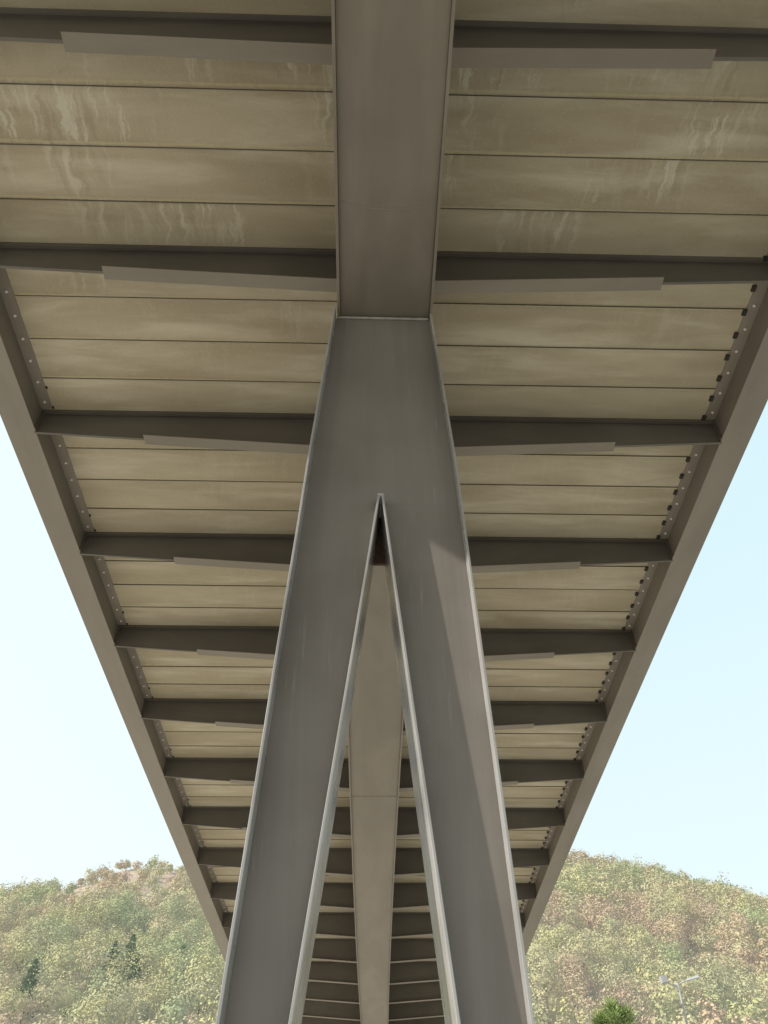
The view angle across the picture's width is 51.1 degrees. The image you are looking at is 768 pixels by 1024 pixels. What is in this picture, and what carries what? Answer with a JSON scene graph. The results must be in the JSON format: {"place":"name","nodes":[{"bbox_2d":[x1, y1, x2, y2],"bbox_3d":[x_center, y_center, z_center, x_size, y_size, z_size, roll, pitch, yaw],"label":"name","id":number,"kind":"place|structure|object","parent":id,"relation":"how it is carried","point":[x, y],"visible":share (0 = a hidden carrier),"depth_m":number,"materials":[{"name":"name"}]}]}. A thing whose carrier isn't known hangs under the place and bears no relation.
{"place":"outdoors","nodes":[
{"label":"outdoors","id":0,"kind":"place"},
{"bbox_2d":[0,401,767,898],"label":"sky","id":1,"kind":"structure","parent":0,"point":[683,784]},
{"bbox_2d":[3,869,766,1023],"bbox_3d":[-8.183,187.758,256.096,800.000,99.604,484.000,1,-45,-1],"label":"hill","id":2,"kind":"structure","parent":0,"point":[163,877],"depth_m":163.37,"materials":[{"name":"soil"}]},
{"bbox_2d":[0,904,20,941],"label":"deciduous tree","id":3,"kind":"object","parent":2,"relation":"on","point":[4,918],"visible":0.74,"depth_m":160.62,"materials":[{"name":"green plant"}]},
{"bbox_2d":[0,930,25,983],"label":"deciduous tree","id":4,"kind":"object","parent":2,"relation":"on","point":[2,954],"visible":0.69,"depth_m":137.34,"materials":[{"name":"green plant"}]},
{"bbox_2d":[0,888,27,928],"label":"deciduous tree","id":5,"kind":"object","parent":2,"relation":"on","point":[13,905],"visible":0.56,"depth_m":169.06,"materials":[{"name":"green plant"}]},
{"bbox_2d":[0,979,37,1023],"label":"deciduous tree","id":6,"kind":"object","parent":2,"relation":"on","point":[7,998],"visible":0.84,"depth_m":118.02,"materials":[{"name":"green plant"}]},
{"bbox_2d":[0,930,45,984],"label":"deciduous tree","id":7,"kind":"object","parent":2,"relation":"on","point":[20,963],"visible":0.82,"depth_m":137.38,"materials":[{"name":"green plant"}]},
{"bbox_2d":[11,958,39,1016],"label":"conifer tree","id":8,"kind":"object","parent":2,"relation":"on","point":[26,981],"visible":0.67,"depth_m":128.62,"materials":[{"name":"green plant"}]},
{"bbox_2d":[8,992,43,1023],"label":"deciduous tree","id":9,"kind":"object","parent":2,"relation":"on","point":[31,1008],"visible":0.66,"depth_m":121.21,"materials":[{"name":"green plant"}]},
{"bbox_2d":[14,899,40,923],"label":"deciduous tree","id":10,"kind":"object","parent":2,"relation":"on","point":[29,913],"visible":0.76,"depth_m":167.55,"materials":[{"name":"green plant"}]},
{"bbox_2d":[9,960,65,1016],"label":"deciduous tree","id":11,"kind":"object","parent":2,"relation":"on","point":[42,975],"visible":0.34,"depth_m":129.75,"materials":[{"name":"green plant"}]},
{"bbox_2d":[11,915,67,958],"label":"deciduous tree","id":12,"kind":"object","parent":2,"relation":"on","point":[43,940],"visible":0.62,"depth_m":146.26,"materials":[{"name":"green plant"}]},
{"bbox_2d":[26,912,64,958],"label":"deciduous tree","id":13,"kind":"object","parent":2,"relation":"on","point":[48,922],"visible":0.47,"depth_m":151.07,"materials":[{"name":"green plant"}]},
{"bbox_2d":[26,969,74,1022],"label":"deciduous tree","id":14,"kind":"object","parent":2,"relation":"on","point":[45,996],"visible":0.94,"depth_m":122.31,"materials":[{"name":"green plant"}]},
{"bbox_2d":[31,942,88,984],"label":"deciduous tree","id":15,"kind":"object","parent":2,"relation":"on","point":[64,959],"visible":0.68,"depth_m":135.37,"materials":[{"name":"green plant"}]},
{"bbox_2d":[41,910,84,953],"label":"deciduous tree","id":16,"kind":"object","parent":2,"relation":"on","point":[65,933],"visible":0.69,"depth_m":148.53,"materials":[{"name":"green plant"}]},
{"bbox_2d":[42,940,88,982],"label":"deciduous tree","id":17,"kind":"object","parent":2,"relation":"on","point":[57,949],"visible":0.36,"depth_m":138.68,"materials":[{"name":"green plant"}]},
{"bbox_2d":[50,986,87,1016],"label":"deciduous tree","id":18,"kind":"object","parent":2,"relation":"on","point":[74,999],"visible":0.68,"depth_m":124.59,"materials":[{"name":"green plant"}]},
{"bbox_2d":[56,969,84,994],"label":"deciduous tree","id":19,"kind":"object","parent":2,"relation":"on","point":[70,981],"visible":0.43,"depth_m":131.75,"materials":[{"name":"green plant"}]},
{"bbox_2d":[63,896,99,940],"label":"deciduous tree","id":20,"kind":"object","parent":2,"relation":"on","point":[75,910],"visible":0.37,"depth_m":159.59,"materials":[{"name":"green plant"}]},
{"bbox_2d":[69,912,101,948],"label":"deciduous tree","id":21,"kind":"object","parent":2,"relation":"on","point":[83,929],"visible":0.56,"depth_m":152.55,"materials":[{"name":"green plant"}]},
{"bbox_2d":[68,923,106,965],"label":"deciduous tree","id":22,"kind":"object","parent":2,"relation":"on","point":[90,940],"visible":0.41,"depth_m":146.64,"materials":[{"name":"green plant"}]},
{"bbox_2d":[73,929,119,1005],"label":"deciduous tree","id":23,"kind":"object","parent":2,"relation":"on","point":[91,958],"visible":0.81,"depth_m":133.09,"materials":[{"name":"green plant"}]},
{"bbox_2d":[73,970,122,1008],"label":"deciduous tree","id":24,"kind":"object","parent":2,"relation":"on","point":[97,984],"visible":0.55,"depth_m":126.72,"materials":[{"name":"green plant"}]},
{"bbox_2d":[85,897,119,935],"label":"deciduous tree","id":25,"kind":"object","parent":2,"relation":"on","point":[104,908],"visible":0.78,"depth_m":160.98,"materials":[{"name":"green plant"}]},
{"bbox_2d":[73,983,135,1023],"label":"deciduous tree","id":26,"kind":"object","parent":2,"relation":"on","point":[90,1011],"visible":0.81,"depth_m":113.71,"materials":[{"name":"green plant"}]},
{"bbox_2d":[83,879,132,929],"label":"deciduous tree","id":27,"kind":"object","parent":2,"relation":"on","point":[106,897],"visible":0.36,"depth_m":167.78,"materials":[{"name":"green plant"}]},
{"bbox_2d":[85,939,133,984],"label":"deciduous tree","id":28,"kind":"object","parent":2,"relation":"on","point":[120,950],"visible":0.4,"depth_m":134.06,"materials":[{"name":"green plant"}]},
{"bbox_2d":[95,921,127,956],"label":"deciduous tree","id":29,"kind":"object","parent":2,"relation":"on","point":[111,940],"visible":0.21,"depth_m":143.49,"materials":[{"name":"green plant"}]},
{"bbox_2d":[76,969,154,1023],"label":"deciduous tree","id":30,"kind":"object","parent":2,"relation":"on","point":[120,1000],"visible":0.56,"depth_m":116.05,"materials":[{"name":"green plant"}]},
{"bbox_2d":[92,949,139,996],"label":"deciduous tree","id":31,"kind":"object","parent":2,"relation":"on","point":[114,962],"visible":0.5,"depth_m":130.24,"materials":[{"name":"green plant"}]},
{"bbox_2d":[98,888,139,930],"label":"deciduous tree","id":32,"kind":"object","parent":2,"relation":"on","point":[121,916],"visible":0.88,"depth_m":161.63,"materials":[{"name":"green plant"}]},
{"bbox_2d":[113,934,136,991],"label":"conifer tree","id":33,"kind":"object","parent":2,"relation":"on","point":[133,938],"visible":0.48,"depth_m":136.03,"materials":[{"name":"green plant"}]},
{"bbox_2d":[109,881,149,929],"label":"deciduous tree","id":34,"kind":"object","parent":2,"relation":"on","point":[130,902],"visible":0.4,"depth_m":168.45,"materials":[{"name":"green plant"}]},
{"bbox_2d":[120,952,141,998],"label":"conifer tree","id":35,"kind":"object","parent":2,"relation":"on","point":[134,969],"visible":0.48,"depth_m":131.86,"materials":[{"name":"green plant"}]},
{"bbox_2d":[122,902,158,937],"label":"deciduous tree","id":36,"kind":"object","parent":2,"relation":"on","point":[141,915],"visible":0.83,"depth_m":160.12,"materials":[{"name":"green plant"}]},
{"bbox_2d":[122,936,168,985],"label":"deciduous tree","id":37,"kind":"object","parent":2,"relation":"on","point":[142,958],"visible":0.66,"depth_m":133.17,"materials":[{"name":"green plant"}]},
{"bbox_2d":[129,980,164,1022],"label":"deciduous tree","id":38,"kind":"object","parent":2,"relation":"on","point":[147,1012],"visible":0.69,"depth_m":117.83,"materials":[{"name":"green plant"}]},
{"bbox_2d":[127,966,168,1023],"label":"deciduous tree","id":39,"kind":"object","parent":2,"relation":"on","point":[140,987],"visible":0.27,"depth_m":122.59,"materials":[{"name":"green plant"}]},
{"bbox_2d":[146,909,178,944],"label":"deciduous tree","id":40,"kind":"object","parent":2,"relation":"on","point":[165,929],"visible":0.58,"depth_m":150.54,"materials":[{"name":"green plant"}]},
{"bbox_2d":[145,901,179,930],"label":"deciduous tree","id":41,"kind":"object","parent":2,"relation":"on","point":[165,913],"visible":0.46,"depth_m":159.91,"materials":[{"name":"green plant"}]},
{"bbox_2d":[136,971,191,1023],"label":"deciduous tree","id":42,"kind":"object","parent":2,"relation":"on","point":[166,992],"visible":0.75,"depth_m":117.06,"materials":[{"name":"green plant"}]},
{"bbox_2d":[148,948,194,1001],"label":"deciduous tree","id":43,"kind":"object","parent":2,"relation":"on","point":[167,972],"visible":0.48,"depth_m":128.43,"materials":[{"name":"green plant"}]},
{"bbox_2d":[161,884,190,914],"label":"deciduous tree","id":44,"kind":"object","parent":2,"relation":"on","point":[176,898],"visible":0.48,"depth_m":169.75,"materials":[{"name":"green plant"}]},
{"bbox_2d":[159,891,197,927],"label":"deciduous tree","id":45,"kind":"object","parent":2,"relation":"on","point":[179,912],"visible":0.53,"depth_m":165.97,"materials":[{"name":"green plant"}]},
{"bbox_2d":[159,918,199,959],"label":"deciduous tree","id":46,"kind":"object","parent":2,"relation":"on","point":[177,941],"visible":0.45,"depth_m":141.29,"materials":[{"name":"green plant"}]},
{"bbox_2d":[163,941,209,1006],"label":"deciduous tree","id":47,"kind":"object","parent":2,"relation":"on","point":[177,966],"visible":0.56,"depth_m":125.46,"materials":[{"name":"green plant"}]},
{"bbox_2d":[180,894,205,923],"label":"deciduous tree","id":48,"kind":"object","parent":2,"relation":"on","point":[199,909],"visible":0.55,"depth_m":167.71,"materials":[{"name":"green plant"}]},
{"bbox_2d":[177,961,221,1022],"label":"deciduous tree","id":49,"kind":"object","parent":2,"relation":"on","point":[195,994],"visible":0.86,"depth_m":116.08,"materials":[{"name":"green plant"}]},
{"bbox_2d":[178,944,224,1014],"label":"deciduous tree","id":50,"kind":"object","parent":2,"relation":"on","point":[212,964],"visible":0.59,"depth_m":121.85,"materials":[{"name":"green plant"}]},
{"bbox_2d":[0,848,767,1023],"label":"forest","id":51,"kind":"object","parent":2,"relation":"on","point":[622,881],"visible":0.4,"depth_m":181.48,"materials":[{"name":"green plant"}]},
{"bbox_2d":[2,861,767,1023],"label":"undergrowth","id":52,"kind":"object","parent":2,"relation":"on","point":[553,1016],"visible":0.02,"depth_m":140.58,"materials":[{"name":"green plant"}]},
{"bbox_2d":[526,941,565,988],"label":"deciduous tree","id":53,"kind":"object","parent":2,"relation":"on","point":[535,966],"visible":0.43,"depth_m":126.72,"materials":[{"name":"green plant"}]},
{"bbox_2d":[527,955,566,1023],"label":"deciduous tree","id":54,"kind":"object","parent":2,"relation":"on","point":[540,983],"visible":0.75,"depth_m":118.04,"materials":[{"name":"green plant"}]},
{"bbox_2d":[537,918,573,953],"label":"deciduous tree","id":55,"kind":"object","parent":2,"relation":"on","point":[556,942],"visible":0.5,"depth_m":144.56,"materials":[{"name":"green plant"}]},
{"bbox_2d":[549,947,585,981],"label":"deciduous tree","id":56,"kind":"object","parent":2,"relation":"on","point":[565,959],"visible":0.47,"depth_m":128.57,"materials":[{"name":"beige plant"}]},
{"bbox_2d":[552,898,582,933],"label":"deciduous tree","id":57,"kind":"object","parent":2,"relation":"on","point":[570,912],"visible":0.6,"depth_m":168.48,"materials":[{"name":"beige plant"}]},
{"bbox_2d":[551,964,594,1009],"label":"deciduous tree","id":58,"kind":"object","parent":2,"relation":"on","point":[567,983],"visible":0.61,"depth_m":119.77,"materials":[{"name":"beige plant"}]},
{"bbox_2d":[557,952,595,998],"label":"deciduous tree","id":59,"kind":"object","parent":2,"relation":"on","point":[584,974],"visible":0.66,"depth_m":125.68,"materials":[{"name":"beige plant"}]},
{"bbox_2d":[558,929,601,989],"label":"deciduous tree","id":60,"kind":"object","parent":2,"relation":"on","point":[588,952],"visible":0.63,"depth_m":131.68,"materials":[{"name":"beige plant"}]},
{"bbox_2d":[570,896,602,934],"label":"deciduous tree","id":61,"kind":"object","parent":2,"relation":"on","point":[585,920],"visible":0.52,"depth_m":170.46,"materials":[{"name":"beige plant"}]},
{"bbox_2d":[582,939,618,980],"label":"deciduous tree","id":62,"kind":"object","parent":2,"relation":"on","point":[605,957],"visible":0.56,"depth_m":132.97,"materials":[{"name":"green plant"}]},
{"bbox_2d":[583,899,623,932],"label":"deciduous tree","id":63,"kind":"object","parent":2,"relation":"on","point":[605,913],"visible":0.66,"depth_m":167.27,"materials":[{"name":"beige plant"}]},
{"bbox_2d":[590,922,633,972],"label":"deciduous tree","id":64,"kind":"object","parent":2,"relation":"on","point":[612,942],"visible":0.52,"depth_m":142.29,"materials":[{"name":"beige plant"}]},
{"bbox_2d":[585,953,639,996],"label":"deciduous tree","id":65,"kind":"object","parent":2,"relation":"on","point":[612,979],"visible":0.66,"depth_m":123.46,"materials":[{"name":"beige plant"}]},
{"bbox_2d":[599,907,625,936],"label":"deciduous tree","id":66,"kind":"object","parent":2,"relation":"on","point":[608,924],"visible":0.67,"depth_m":161.72,"materials":[{"name":"green plant"}]},
{"bbox_2d":[611,942,647,978],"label":"deciduous tree","id":67,"kind":"object","parent":2,"relation":"on","point":[633,958],"visible":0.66,"depth_m":137.06,"materials":[{"name":"green plant"}]},
{"bbox_2d":[607,973,655,1023],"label":"deciduous tree","id":68,"kind":"object","parent":2,"relation":"on","point":[624,989],"visible":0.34,"depth_m":116.73,"materials":[{"name":"beige plant"}]},
{"bbox_2d":[618,897,648,925],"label":"deciduous tree","id":69,"kind":"object","parent":2,"relation":"on","point":[630,910],"visible":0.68,"depth_m":169.19,"materials":[{"name":"beige plant"}]},
{"bbox_2d":[624,935,654,975],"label":"deciduous tree","id":70,"kind":"object","parent":2,"relation":"on","point":[641,950],"visible":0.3,"depth_m":142.54,"materials":[{"name":"green plant"}]},
{"bbox_2d":[619,915,661,957],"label":"deciduous tree","id":71,"kind":"object","parent":2,"relation":"on","point":[641,937],"visible":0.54,"depth_m":148.64,"materials":[{"name":"green plant"}]},
{"bbox_2d":[628,949,671,996],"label":"deciduous tree","id":72,"kind":"object","parent":2,"relation":"on","point":[647,969],"visible":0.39,"depth_m":125.88,"materials":[{"name":"green plant"}]},
{"bbox_2d":[633,913,669,939],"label":"deciduous tree","id":73,"kind":"object","parent":2,"relation":"on","point":[652,927],"visible":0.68,"depth_m":159.22,"materials":[{"name":"beige plant"}]},
{"bbox_2d":[644,880,675,916],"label":"deciduous tree","id":74,"kind":"object","parent":2,"relation":"on","point":[653,896],"visible":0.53,"depth_m":172.86,"materials":[{"name":"beige plant"}]},
{"bbox_2d":[642,894,687,928],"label":"deciduous tree","id":75,"kind":"object","parent":2,"relation":"on","point":[656,913],"visible":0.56,"depth_m":163.51,"materials":[{"name":"green plant"}]},
{"bbox_2d":[645,931,689,968],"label":"deciduous tree","id":76,"kind":"object","parent":2,"relation":"on","point":[672,950],"visible":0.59,"depth_m":145.20,"materials":[{"name":"green plant"}]},
{"bbox_2d":[655,904,692,953],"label":"deciduous tree","id":77,"kind":"object","parent":2,"relation":"on","point":[669,924],"visible":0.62,"depth_m":157.16,"materials":[{"name":"beige plant"}]},
{"bbox_2d":[652,893,697,923],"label":"deciduous tree","id":78,"kind":"object","parent":2,"relation":"on","point":[681,905],"visible":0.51,"depth_m":166.14,"materials":[{"name":"green plant"}]},
{"bbox_2d":[658,922,693,960],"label":"deciduous tree","id":79,"kind":"object","parent":2,"relation":"on","point":[676,937],"visible":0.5,"depth_m":152.43,"materials":[{"name":"beige plant"}]},
{"bbox_2d":[654,959,704,1015],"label":"deciduous tree","id":80,"kind":"object","parent":2,"relation":"on","point":[690,986],"visible":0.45,"depth_m":117.28,"materials":[{"name":"green plant"}]},
{"bbox_2d":[665,882,702,921],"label":"deciduous tree","id":81,"kind":"object","parent":2,"relation":"on","point":[688,903],"visible":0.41,"depth_m":172.71,"materials":[{"name":"beige plant"}]},
{"bbox_2d":[665,908,706,948],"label":"deciduous tree","id":82,"kind":"object","parent":2,"relation":"on","point":[687,929],"visible":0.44,"depth_m":160.25,"materials":[{"name":"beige plant"}]},
{"bbox_2d":[669,954,718,1000],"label":"deciduous tree","id":83,"kind":"object","parent":2,"relation":"on","point":[683,964],"visible":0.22,"depth_m":128.90,"materials":[{"name":"beige plant"}]},
{"bbox_2d":[689,921,720,962],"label":"deciduous tree","id":84,"kind":"object","parent":2,"relation":"on","point":[704,941],"visible":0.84,"depth_m":152.07,"materials":[{"name":"green plant"}]},
{"bbox_2d":[683,954,728,999],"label":"deciduous tree","id":85,"kind":"object","parent":2,"relation":"on","point":[718,969],"visible":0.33,"depth_m":123.08,"materials":[{"name":"green plant"}]},
{"bbox_2d":[691,897,734,931],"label":"deciduous tree","id":86,"kind":"object","parent":2,"relation":"on","point":[702,911],"visible":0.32,"depth_m":165.62,"materials":[{"name":"beige plant"}]},
{"bbox_2d":[695,968,734,1023],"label":"deciduous tree","id":87,"kind":"object","parent":2,"relation":"on","point":[705,985],"visible":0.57,"depth_m":118.47,"materials":[{"name":"beige plant"}]},
{"bbox_2d":[687,943,746,978],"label":"deciduous tree","id":88,"kind":"object","parent":2,"relation":"on","point":[726,967],"visible":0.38,"depth_m":134.00,"materials":[{"name":"beige plant"}]},
{"bbox_2d":[697,905,738,932],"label":"deciduous tree","id":89,"kind":"object","parent":2,"relation":"on","point":[717,921],"visible":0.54,"depth_m":161.18,"materials":[{"name":"green plant"}]},
{"bbox_2d":[707,920,733,949],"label":"deciduous tree","id":90,"kind":"object","parent":2,"relation":"on","point":[719,928],"visible":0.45,"depth_m":155.68,"materials":[{"name":"beige plant"}]},
{"bbox_2d":[712,915,758,955],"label":"deciduous tree","id":91,"kind":"object","parent":2,"relation":"on","point":[731,938],"visible":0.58,"depth_m":151.67,"materials":[{"name":"beige plant"}]},
{"bbox_2d":[722,931,757,963],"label":"deciduous tree","id":92,"kind":"object","parent":2,"relation":"on","point":[739,945],"visible":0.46,"depth_m":147.31,"materials":[{"name":"beige plant"}]},
{"bbox_2d":[720,963,762,1006],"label":"deciduous tree","id":93,"kind":"object","parent":2,"relation":"on","point":[730,983],"visible":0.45,"depth_m":122.92,"materials":[{"name":"green plant"}]},
{"bbox_2d":[724,954,760,981],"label":"deciduous tree","id":94,"kind":"object","parent":2,"relation":"on","point":[745,963],"visible":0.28,"depth_m":135.58,"materials":[{"name":"beige plant"}]},
{"bbox_2d":[720,970,767,1022],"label":"deciduous tree","id":95,"kind":"object","parent":2,"relation":"on","point":[761,1004],"visible":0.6,"depth_m":117.20,"materials":[{"name":"beige plant"}]},
{"bbox_2d":[729,917,765,942],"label":"deciduous tree","id":96,"kind":"object","parent":2,"relation":"on","point":[750,932],"visible":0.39,"depth_m":157.56,"materials":[{"name":"beige plant"}]},
{"bbox_2d":[732,944,763,970],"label":"deciduous tree","id":97,"kind":"object","parent":2,"relation":"on","point":[745,953],"visible":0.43,"depth_m":143.18,"materials":[{"name":"beige plant"}]},
{"bbox_2d":[730,900,767,937],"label":"deciduous tree","id":98,"kind":"object","parent":2,"relation":"on","point":[751,915],"visible":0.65,"depth_m":164.89,"materials":[{"name":"green plant"}]},
{"label":"ground","id":99,"kind":"structure","parent":0,"visible":0},
{"bbox_2d":[0,0,767,1023],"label":"road bridge","id":100,"kind":"structure","parent":99,"relation":"on","point":[382,394],"depth_m":11.40,"materials":[{"name":"brown paint"}]},
{"bbox_2d":[531,975,668,1023],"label":"bare tree","id":101,"kind":"object","parent":99,"relation":"on","point":[620,999],"visible":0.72,"depth_m":67.71,"materials":[{"name":"brown plant"}]},
{"bbox_2d":[589,995,637,1023],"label":"pine tree","id":102,"kind":"object","parent":99,"relation":"on","point":[616,1013],"visible":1,"depth_m":34.82,"materials":[{"name":"green plant"}]},
{"bbox_2d":[659,975,698,1023],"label":"street lamp","id":103,"kind":"object","parent":99,"relation":"on","point":[663,979],"visible":1,"depth_m":28.45,"materials":[{"name":"grey metal"}]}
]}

